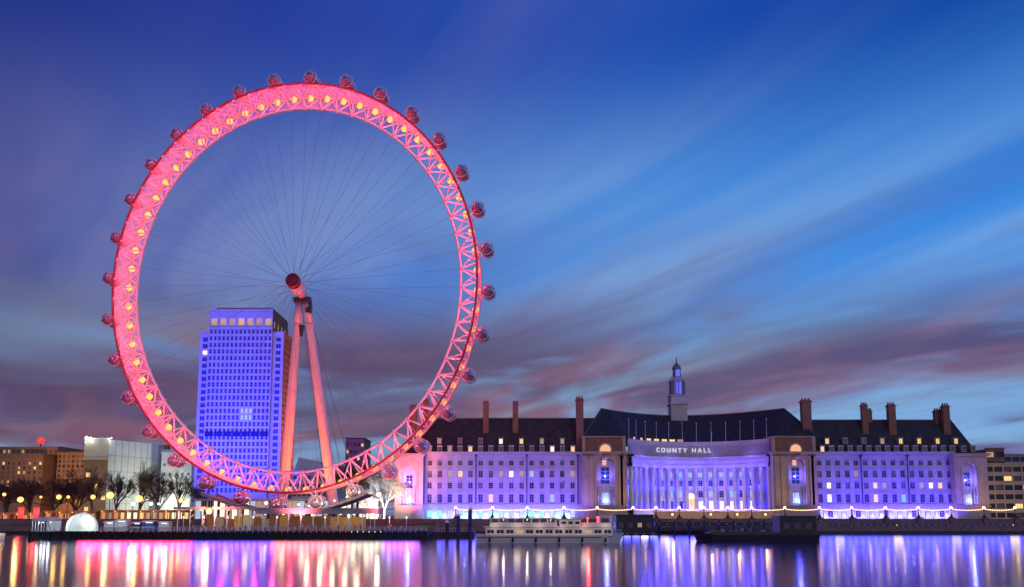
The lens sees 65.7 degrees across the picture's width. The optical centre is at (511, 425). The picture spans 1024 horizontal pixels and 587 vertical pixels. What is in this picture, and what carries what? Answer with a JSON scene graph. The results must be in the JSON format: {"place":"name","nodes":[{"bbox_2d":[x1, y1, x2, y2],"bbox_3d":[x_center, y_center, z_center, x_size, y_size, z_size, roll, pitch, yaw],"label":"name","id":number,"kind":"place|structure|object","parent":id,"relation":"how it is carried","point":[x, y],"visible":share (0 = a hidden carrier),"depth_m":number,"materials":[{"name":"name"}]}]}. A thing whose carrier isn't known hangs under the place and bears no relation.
{"place":"outdoors","nodes":[
{"label":"outdoors","id":0,"kind":"place"},
{"bbox_2d":[0,512,44,518],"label":"promenade pavilion","id":1,"kind":"structure","parent":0,"point":[14,515],"depth_m":269.31,"materials":[{"name":"brown wood"}]},
{"bbox_2d":[0,437,83,512],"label":"brick block","id":2,"kind":"structure","parent":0,"point":[27,463],"depth_m":540.86,"materials":[{"name":"brown brick"}]},
{"bbox_2d":[54,451,83,510],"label":"brick block","id":3,"kind":"structure","parent":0,"point":[67,459],"depth_m":536.46,"materials":[{"name":"brick"}]},
{"bbox_2d":[42,511,99,518],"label":"promenade pavilion","id":4,"kind":"structure","parent":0,"point":[63,514],"depth_m":269.38,"materials":[{"name":"brown wood"}]},
{"bbox_2d":[81,436,169,510],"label":"pale building","id":5,"kind":"structure","parent":0,"point":[125,459],"depth_m":437.04,"materials":[{"name":"grey"}]},
{"bbox_2d":[98,510,193,518],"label":"promenade pavilion","id":6,"kind":"structure","parent":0,"point":[122,514],"depth_m":269.39,"materials":[{"name":"brown wood"}]},
{"bbox_2d":[159,450,194,509],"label":"pale building","id":7,"kind":"structure","parent":0,"point":[188,473],"depth_m":451.87,"materials":[{"name":"grey"}]},
{"bbox_2d":[193,308,294,506],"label":"office tower","id":8,"kind":"structure","parent":0,"point":[216,433],"depth_m":380.97,"materials":[{"name":"stone"}]},
{"bbox_2d":[292,457,347,498],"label":"building","id":9,"kind":"structure","parent":0,"point":[307,464],"depth_m":344.81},
{"bbox_2d":[345,438,370,497],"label":"dark building","id":10,"kind":"structure","parent":0,"point":[355,446],"depth_m":431.63,"materials":[{"name":"grey brick"}]},
{"bbox_2d":[381,516,393,518],"bbox_3d":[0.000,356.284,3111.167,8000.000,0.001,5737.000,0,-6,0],"label":"ground","id":11,"kind":"structure","parent":0,"point":[387,517],"depth_m":842.65,"materials":[{"name":"grey"}]},
{"bbox_2d":[0,478,35,511],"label":"bare tree","id":12,"kind":"object","parent":11,"relation":"on","point":[8,503],"visible":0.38,"depth_m":281.76,"materials":[{"name":"black plant"}]},
{"bbox_2d":[17,507,23,518],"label":"light panel","id":13,"kind":"object","parent":11,"relation":"on","point":[20,512],"visible":0.79,"depth_m":264.40,"materials":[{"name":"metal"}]},
{"bbox_2d":[17,497,23,503],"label":"street lamp","id":14,"kind":"object","parent":11,"relation":"on","point":[20,499],"visible":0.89,"depth_m":266.34,"materials":[{"name":"glass"}]},
{"bbox_2d":[0,476,65,511],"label":"bare tree","id":15,"kind":"object","parent":11,"relation":"on","point":[29,496],"visible":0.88,"depth_m":277.36,"materials":[{"name":"plant"}]},
{"bbox_2d":[33,507,39,518],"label":"light panel","id":16,"kind":"object","parent":11,"relation":"on","point":[36,510],"visible":0.64,"depth_m":264.43,"materials":[{"name":"plastic"}]},
{"bbox_2d":[28,474,80,510],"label":"bare tree","id":17,"kind":"object","parent":11,"relation":"on","point":[56,486],"visible":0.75,"depth_m":281.43,"materials":[{"name":"black plant"}]},
{"bbox_2d":[56,495,60,516],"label":"street lamp","id":18,"kind":"object","parent":11,"relation":"on","point":[58,497],"visible":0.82,"depth_m":266.50,"materials":[{"name":"metal"}]},
{"bbox_2d":[50,471,105,510],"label":"bare tree","id":19,"kind":"object","parent":11,"relation":"on","point":[79,498],"visible":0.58,"depth_m":282.97,"materials":[{"name":"black plant"}]},
{"bbox_2d":[66,464,105,510],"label":"bare tree","id":20,"kind":"object","parent":11,"relation":"on","point":[93,482],"visible":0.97,"depth_m":278.07,"materials":[{"name":"brown plant"}]},
{"bbox_2d":[106,492,113,518],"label":"street lamp","id":21,"kind":"object","parent":11,"relation":"on","point":[109,495],"visible":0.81,"depth_m":266.43,"materials":[{"name":"metal"}]},
{"bbox_2d":[98,471,136,509],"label":"bare tree","id":22,"kind":"object","parent":11,"relation":"on","point":[120,486],"visible":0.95,"depth_m":280.91,"materials":[{"name":"black plant"}]},
{"bbox_2d":[135,495,142,517],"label":"street lamp","id":23,"kind":"object","parent":11,"relation":"on","point":[138,498],"visible":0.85,"depth_m":266.29,"materials":[{"name":"glass"}]},
{"bbox_2d":[131,462,170,509],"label":"bare tree","id":24,"kind":"object","parent":11,"relation":"on","point":[143,478],"visible":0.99,"depth_m":275.72,"materials":[{"name":"black plant"}]},
{"bbox_2d":[138,471,175,509],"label":"bare tree","id":25,"kind":"object","parent":11,"relation":"on","point":[159,484],"visible":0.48,"depth_m":284.87,"materials":[{"name":"black plant"}]},
{"bbox_2d":[165,503,170,518],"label":"street lamp","id":26,"kind":"object","parent":11,"relation":"on","point":[167,505],"visible":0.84,"depth_m":266.19,"materials":[{"name":"metal"}]},
{"bbox_2d":[166,468,197,509],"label":"bare tree","id":27,"kind":"object","parent":11,"relation":"on","point":[179,491],"visible":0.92,"depth_m":280.12,"materials":[{"name":"black plant"}]},
{"bbox_2d":[187,484,210,501],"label":"bare tree","id":28,"kind":"object","parent":11,"relation":"on","point":[198,495],"visible":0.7,"depth_m":274.37,"materials":[{"name":"black plant"}]},
{"bbox_2d":[194,499,381,518],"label":"glass pavilion","id":29,"kind":"structure","parent":11,"relation":"on","point":[303,503],"depth_m":270.71,"materials":[{"name":"glass"}]},
{"bbox_2d":[101,70,495,520],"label":"observation wheel","id":30,"kind":"object","parent":11,"relation":"on","point":[294,283],"visible":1,"depth_m":232.20,"materials":[{"name":"white paint"}]},
{"bbox_2d":[319,459,383,498],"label":"tree","id":31,"kind":"object","parent":11,"relation":"on","point":[343,471],"visible":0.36,"depth_m":285.75,"materials":[{"name":"plant"}]},
{"bbox_2d":[354,490,375,518],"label":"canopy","id":32,"kind":"object","parent":11,"relation":"on","point":[365,502],"visible":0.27,"depth_m":267.54,"materials":[{"name":"white plant"}]},
{"bbox_2d":[377,492,380,518],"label":"street lamp","id":33,"kind":"object","parent":11,"relation":"on","point":[378,494],"visible":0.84,"depth_m":266.52,"materials":[{"name":"metal"}]},
{"bbox_2d":[362,474,411,518],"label":"bare tree","id":34,"kind":"object","parent":11,"relation":"on","point":[393,486],"visible":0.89,"depth_m":271.76,"materials":[{"name":"white plant"}]},
{"bbox_2d":[711,433,713,511],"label":"tall flagpole","id":35,"kind":"object","parent":11,"relation":"on","point":[712,475],"visible":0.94,"depth_m":292.86,"materials":[{"name":"metal"}]},
{"bbox_2d":[972,448,1004,462],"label":"brown office","id":36,"kind":"structure","parent":11,"relation":"on","point":[996,455],"depth_m":373.01,"materials":[{"name":"red brick"}]},
{"bbox_2d":[987,463,1023,518],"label":"brown office","id":37,"kind":"structure","parent":11,"relation":"on","point":[1006,485],"depth_m":359.22,"materials":[{"name":"stone"}]},
{"bbox_2d":[1004,454,1023,462],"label":"brown office","id":38,"kind":"structure","parent":11,"relation":"on","point":[1014,458],"depth_m":410.85,"materials":[{"name":"concrete"}]},
{"bbox_2d":[0,534,1023,586],"bbox_3d":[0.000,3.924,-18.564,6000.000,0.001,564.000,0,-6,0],"label":"water","id":39,"kind":"structure","parent":0,"point":[883,560],"depth_m":102.61,"materials":[{"name":"purple liquid"}]},
{"bbox_2d":[0,533,5,539],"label":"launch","id":40,"kind":"object","parent":39,"relation":"on","point":[2,536],"visible":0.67,"depth_m":197.82,"materials":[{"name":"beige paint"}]},
{"bbox_2d":[28,527,432,538],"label":"boarding pier","id":41,"kind":"structure","parent":39,"relation":"on","point":[174,533],"depth_m":205.10,"materials":[{"name":"black metal"}]},
{"bbox_2d":[32,517,61,530],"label":"marquee","id":42,"kind":"object","parent":41,"relation":"on","point":[53,523],"visible":0.96,"depth_m":211.70,"materials":[{"name":"white fabric"}]},
{"bbox_2d":[65,513,97,530],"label":"dome tent","id":43,"kind":"object","parent":41,"relation":"on","point":[82,522],"visible":1,"depth_m":208.88,"materials":[{"name":"white fabric"}]},
{"bbox_2d":[102,521,114,530],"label":"kiosk","id":44,"kind":"object","parent":41,"relation":"on","point":[108,524],"visible":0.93,"depth_m":210.59,"materials":[{"name":"grey metal"}]},
{"bbox_2d":[114,519,131,530],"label":"kiosk","id":45,"kind":"object","parent":41,"relation":"on","point":[123,523],"visible":0.92,"depth_m":210.96,"materials":[{"name":"grey metal"}]},
{"bbox_2d":[131,522,141,530],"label":"kiosk","id":46,"kind":"object","parent":41,"relation":"on","point":[135,525],"visible":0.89,"depth_m":210.54,"materials":[{"name":"grey metal"}]},
{"bbox_2d":[142,520,158,530],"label":"kiosk","id":47,"kind":"object","parent":41,"relation":"on","point":[148,524],"visible":0.82,"depth_m":210.93,"materials":[{"name":"blue metal"}]},
{"bbox_2d":[158,521,172,530],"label":"kiosk","id":48,"kind":"object","parent":41,"relation":"on","point":[166,524],"visible":0.86,"depth_m":210.91,"materials":[{"name":"grey metal"}]},
{"bbox_2d":[174,507,383,530],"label":"boarding canopy","id":49,"kind":"object","parent":41,"relation":"on","point":[304,521],"visible":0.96,"depth_m":215.22,"materials":[{"name":"metal"}]},
{"bbox_2d":[200,491,373,526],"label":"boarding deck","id":50,"kind":"structure","parent":39,"relation":"in","point":[219,499],"depth_m":219.23,"materials":[{"name":"metal"}]},
{"bbox_2d":[414,522,475,536],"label":"work raft","id":51,"kind":"object","parent":39,"relation":"on","point":[430,526],"visible":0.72,"depth_m":223.94,"materials":[{"name":"metal"}]},
{"bbox_2d":[445,520,448,537],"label":"mooring pile","id":52,"kind":"object","parent":39,"relation":"in","point":[446,528],"visible":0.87,"depth_m":219.77,"materials":[{"name":"black paint"}]},
{"bbox_2d":[456,513,459,537],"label":"mooring pile","id":53,"kind":"object","parent":39,"relation":"in","point":[458,525],"visible":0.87,"depth_m":219.87,"materials":[{"name":"black paint"}]},
{"bbox_2d":[468,507,471,537],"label":"mooring pile","id":54,"kind":"object","parent":39,"relation":"in","point":[469,522],"visible":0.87,"depth_m":219.97,"materials":[{"name":"black paint"}]},
{"bbox_2d":[0,519,1023,533],"bbox_3d":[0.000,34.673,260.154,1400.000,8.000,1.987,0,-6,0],"label":"river wall","id":55,"kind":"structure","parent":39,"relation":"in","point":[826,526],"depth_m":259.88,"materials":[{"name":"stone"}]},
{"bbox_2d":[453,506,456,522],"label":"embankment lamp","id":56,"kind":"object","parent":55,"relation":"on","point":[454,518],"visible":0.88,"depth_m":260.27,"materials":[{"name":"metal"}]},
{"bbox_2d":[491,506,494,521],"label":"embankment lamp","id":57,"kind":"object","parent":55,"relation":"on","point":[492,516],"visible":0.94,"depth_m":260.37,"materials":[{"name":"metal"}]},
{"bbox_2d":[525,506,529,521],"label":"embankment lamp","id":58,"kind":"object","parent":55,"relation":"on","point":[527,516],"visible":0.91,"depth_m":260.33,"materials":[{"name":"metal"}]},
{"bbox_2d":[654,506,658,521],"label":"embankment lamp","id":59,"kind":"object","parent":55,"relation":"on","point":[656,518],"visible":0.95,"depth_m":260.00,"materials":[{"name":"metal"}]},
{"bbox_2d":[677,506,681,521],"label":"embankment lamp","id":60,"kind":"object","parent":55,"relation":"on","point":[679,518],"visible":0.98,"depth_m":259.98,"materials":[{"name":"metal"}]},
{"bbox_2d":[701,506,706,521],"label":"embankment lamp","id":61,"kind":"object","parent":55,"relation":"on","point":[704,516],"visible":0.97,"depth_m":260.31,"materials":[{"name":"metal"}]},
{"bbox_2d":[725,506,730,521],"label":"embankment lamp","id":62,"kind":"object","parent":55,"relation":"on","point":[728,518],"visible":0.98,"depth_m":260.29,"materials":[{"name":"metal"}]},
{"bbox_2d":[749,506,754,521],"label":"embankment lamp","id":63,"kind":"object","parent":55,"relation":"on","point":[752,518],"visible":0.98,"depth_m":260.27,"materials":[{"name":"metal"}]},
{"bbox_2d":[817,506,822,522],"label":"embankment lamp","id":64,"kind":"object","parent":55,"relation":"on","point":[820,519],"visible":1,"depth_m":259.83,"materials":[{"name":"metal"}]},
{"bbox_2d":[849,506,855,522],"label":"embankment lamp","id":65,"kind":"object","parent":55,"relation":"on","point":[853,519],"visible":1,"depth_m":260.24,"materials":[{"name":"metal"}]},
{"bbox_2d":[882,506,889,522],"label":"embankment lamp","id":66,"kind":"object","parent":55,"relation":"on","point":[886,519],"visible":1,"depth_m":260.10,"materials":[{"name":"metal"}]},
{"bbox_2d":[915,506,922,522],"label":"embankment lamp","id":67,"kind":"object","parent":55,"relation":"on","point":[919,519],"visible":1,"depth_m":260.06,"materials":[{"name":"metal"}]},
{"bbox_2d":[948,506,955,522],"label":"embankment lamp","id":68,"kind":"object","parent":55,"relation":"on","point":[952,519],"visible":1,"depth_m":260.03,"materials":[{"name":"metal"}]},
{"bbox_2d":[981,506,988,522],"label":"embankment lamp","id":69,"kind":"object","parent":55,"relation":"on","point":[985,519],"visible":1,"depth_m":260.00,"materials":[{"name":"metal"}]},
{"bbox_2d":[1012,506,1019,522],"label":"embankment lamp","id":70,"kind":"object","parent":55,"relation":"on","point":[1016,519],"visible":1,"depth_m":260.13,"materials":[{"name":"metal"}]},
{"bbox_2d":[476,516,623,542],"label":"river boat","id":71,"kind":"object","parent":39,"relation":"on","point":[571,531],"visible":0.98,"depth_m":175.00,"materials":[{"name":"beige paint"}]},
{"bbox_2d":[613,515,657,534],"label":"floating hut","id":72,"kind":"object","parent":39,"relation":"on","point":[635,524],"visible":0.91,"depth_m":246.10,"materials":[{"name":"grey"}]},
{"bbox_2d":[654,519,771,534],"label":"jetty","id":73,"kind":"object","parent":39,"relation":"in","point":[659,523],"visible":0.84,"depth_m":248.62,"materials":[{"name":"grey metal"}]},
{"bbox_2d":[693,516,819,541],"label":"barge","id":74,"kind":"object","parent":39,"relation":"on","point":[794,528],"visible":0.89,"depth_m":184.82,"materials":[{"name":"metal"}]},
{"bbox_2d":[0,0,1023,515],"label":"sky","id":75,"kind":"structure","parent":0,"point":[786,202],"materials":[{"name":"blue"}]},
{"bbox_2d":[393,357,990,518],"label":"civic hall","id":76,"kind":"structure","parent":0,"point":[773,459],"depth_m":290.50,"materials":[{"name":"stone"}]},
{"bbox_2d":[654,512,779,518],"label":"terrace wall","id":77,"kind":"structure","parent":0,"point":[714,515],"depth_m":271.22,"materials":[{"name":"stone"}]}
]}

